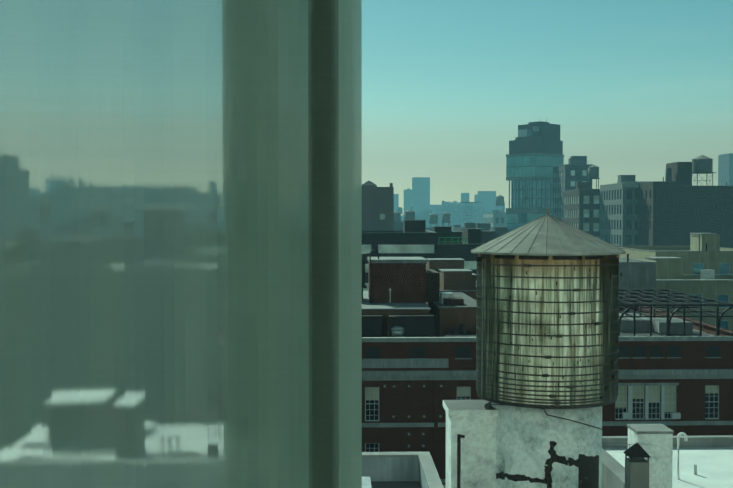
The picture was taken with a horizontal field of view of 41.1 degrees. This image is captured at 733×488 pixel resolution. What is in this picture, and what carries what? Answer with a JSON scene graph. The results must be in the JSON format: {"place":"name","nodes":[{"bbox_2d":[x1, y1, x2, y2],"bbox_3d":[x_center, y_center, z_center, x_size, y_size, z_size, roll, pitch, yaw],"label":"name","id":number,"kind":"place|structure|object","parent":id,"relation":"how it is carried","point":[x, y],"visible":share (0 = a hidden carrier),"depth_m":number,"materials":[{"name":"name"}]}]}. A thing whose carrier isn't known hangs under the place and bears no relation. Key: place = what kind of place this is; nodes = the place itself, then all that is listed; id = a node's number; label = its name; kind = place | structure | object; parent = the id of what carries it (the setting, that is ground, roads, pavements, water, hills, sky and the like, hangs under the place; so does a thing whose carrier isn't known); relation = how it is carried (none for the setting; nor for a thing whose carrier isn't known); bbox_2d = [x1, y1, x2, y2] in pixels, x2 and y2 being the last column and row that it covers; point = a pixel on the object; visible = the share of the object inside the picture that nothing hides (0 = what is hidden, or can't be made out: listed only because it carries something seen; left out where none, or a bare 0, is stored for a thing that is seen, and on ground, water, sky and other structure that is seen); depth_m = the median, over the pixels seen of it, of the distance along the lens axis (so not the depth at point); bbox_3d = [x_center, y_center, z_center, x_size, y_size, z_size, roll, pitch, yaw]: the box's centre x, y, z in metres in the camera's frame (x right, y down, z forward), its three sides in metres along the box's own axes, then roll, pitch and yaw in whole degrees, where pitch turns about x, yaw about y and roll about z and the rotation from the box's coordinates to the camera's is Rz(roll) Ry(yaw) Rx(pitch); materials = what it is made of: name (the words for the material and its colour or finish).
{"place":"outdoors","nodes":[
{"label":"outdoors","id":0,"kind":"place"},
{"bbox_2d":[362,181,393,229],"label":"building","id":1,"kind":"structure","parent":0,"point":[373,206],"depth_m":260.05,"materials":[{"name":"brick"}]},
{"bbox_2d":[362,220,437,290],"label":"building","id":2,"kind":"structure","parent":0,"point":[413,243],"depth_m":160.37,"materials":[{"name":"grey concrete"}]},
{"bbox_2d":[397,207,402,221],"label":"building","id":3,"kind":"structure","parent":0,"point":[399,210],"depth_m":637.85,"materials":[{"name":"concrete"}]},
{"bbox_2d":[362,452,443,487],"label":"roof","id":4,"kind":"structure","parent":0,"point":[383,465],"depth_m":29.52,"materials":[{"name":"grey concrete"}]},
{"bbox_2d":[394,209,429,230],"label":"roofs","id":5,"kind":"structure","parent":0,"point":[408,215],"depth_m":358.05,"materials":[{"name":"brick"}]},
{"bbox_2d":[426,212,460,231],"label":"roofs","id":6,"kind":"structure","parent":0,"point":[432,220],"depth_m":392.33,"materials":[{"name":"concrete"}]},
{"bbox_2d":[426,258,476,300],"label":"building","id":7,"kind":"structure","parent":0,"point":[468,287],"depth_m":120.72,"materials":[{"name":"brown brick"}]},
{"bbox_2d":[432,226,483,282],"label":"building","id":8,"kind":"structure","parent":0,"point":[463,236],"depth_m":159.01,"materials":[{"name":"grey concrete"}]},
{"bbox_2d":[436,200,484,227],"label":"block","id":9,"kind":"structure","parent":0,"point":[459,217],"depth_m":822.48,"materials":[{"name":"concrete"}]},
{"bbox_2d":[481,231,495,242],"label":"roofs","id":10,"kind":"structure","parent":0,"point":[488,236],"depth_m":225.58,"materials":[{"name":"brick"}]},
{"bbox_2d":[362,0,732,215],"label":"sky","id":11,"kind":"structure","parent":0,"point":[695,94],"materials":[{"name":"blue"}]},
{"bbox_2d":[553,156,592,220],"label":"building","id":12,"kind":"structure","parent":0,"point":[577,164],"depth_m":315.07,"materials":[{"name":"concrete"}]},
{"bbox_2d":[619,254,656,306],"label":"building","id":13,"kind":"structure","parent":0,"point":[633,278],"depth_m":113.13,"materials":[{"name":"concrete"}]},
{"bbox_2d":[602,424,732,487],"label":"roof","id":14,"kind":"structure","parent":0,"point":[693,471],"depth_m":29.70,"materials":[{"name":"white concrete"}]},
{"bbox_2d":[616,233,732,273],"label":"building","id":15,"kind":"structure","parent":0,"point":[697,253],"depth_m":136.86,"materials":[{"name":"beige concrete"}]},
{"bbox_2d":[645,257,732,330],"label":"building","id":16,"kind":"structure","parent":0,"point":[692,283],"depth_m":123.65,"materials":[{"name":"grey concrete"}]},
{"label":"ground","id":17,"kind":"structure","parent":0,"visible":0},
{"bbox_2d":[403,206,441,226],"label":"block","id":18,"kind":"structure","parent":17,"relation":"on","point":[423,214],"depth_m":761.71,"materials":[{"name":"concrete"}]},
{"bbox_2d":[453,223,484,230],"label":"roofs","id":19,"kind":"structure","parent":17,"relation":"on","point":[469,225],"depth_m":308.06,"materials":[{"name":"black brick"}]},
{"bbox_2d":[460,202,481,222],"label":"billboard frame","id":20,"kind":"object","parent":17,"relation":"on","point":[466,215],"depth_m":471.39,"materials":[{"name":"black metal"}]},
{"bbox_2d":[475,212,505,222],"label":"building","id":21,"kind":"structure","parent":17,"relation":"on","point":[478,217],"depth_m":723.55,"materials":[{"name":"concrete"}]},
{"bbox_2d":[476,223,507,237],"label":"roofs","id":22,"kind":"structure","parent":17,"relation":"on","point":[499,231],"depth_m":293.32,"materials":[{"name":"brick"}]},
{"bbox_2d":[483,195,506,228],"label":"building","id":23,"kind":"structure","parent":17,"relation":"on","point":[502,222],"depth_m":433.28,"materials":[{"name":"concrete"}]},
{"bbox_2d":[506,119,563,231],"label":"skyscraper","id":24,"kind":"structure","parent":17,"relation":"on","point":[554,149],"depth_m":336.33,"materials":[{"name":"glass"}]},
{"bbox_2d":[362,250,732,484],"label":"brick building","id":25,"kind":"structure","parent":17,"relation":"on","point":[401,313],"depth_m":76.06,"materials":[{"name":"brick"}]},
{"bbox_2d":[362,252,366,299],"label":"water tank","id":26,"kind":"object","parent":25,"relation":"on","point":[363,272],"depth_m":87.51,"materials":[{"name":"metal"}]},
{"bbox_2d":[394,153,732,230],"bbox_3d":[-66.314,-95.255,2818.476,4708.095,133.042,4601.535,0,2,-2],"label":"distant city","id":27,"kind":"object","parent":17,"relation":"on","point":[487,197],"depth_m":1511.75},
{"bbox_2d":[563,165,599,237],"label":"building","id":28,"kind":"structure","parent":17,"relation":"on","point":[583,196],"depth_m":277.15,"materials":[{"name":"concrete"}]},
{"bbox_2d":[600,175,651,245],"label":"building","id":29,"kind":"structure","parent":17,"relation":"on","point":[622,223],"depth_m":256.80,"materials":[{"name":"grey concrete"}]},
{"bbox_2d":[638,168,677,245],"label":"building","id":30,"kind":"structure","parent":17,"relation":"on","point":[649,215],"depth_m":242.28,"materials":[{"name":"concrete"}]},
{"bbox_2d":[666,162,732,247],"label":"building","id":31,"kind":"structure","parent":17,"relation":"on","point":[703,201],"depth_m":242.47,"materials":[{"name":"brick"}]},
{"bbox_2d":[691,154,715,185],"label":"water tank","id":32,"kind":"object","parent":31,"relation":"on","point":[700,168],"depth_m":246.27,"materials":[{"name":"black metal"}]},
{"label":"room walls","id":33,"kind":"object","parent":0,"visible":0},
{"bbox_2d":[0,0,361,487],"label":"sheer curtain","id":34,"kind":"object","parent":33,"relation":"hanging from","point":[180,243],"visible":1,"depth_m":0.99,"materials":[{"name":"fabric"}]},
{"bbox_2d":[362,0,732,487],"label":"window glass pane","id":35,"kind":"object","parent":33,"relation":"on","point":[551,237],"visible":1,"depth_m":1.34,"materials":[{"name":"clear glass"}]},
{"bbox_3d":[4.696,28.655,23.456,5.160,41.404,17.000,0,2,-2],"label":"tank building","id":36,"kind":"object","parent":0,"visible":0},
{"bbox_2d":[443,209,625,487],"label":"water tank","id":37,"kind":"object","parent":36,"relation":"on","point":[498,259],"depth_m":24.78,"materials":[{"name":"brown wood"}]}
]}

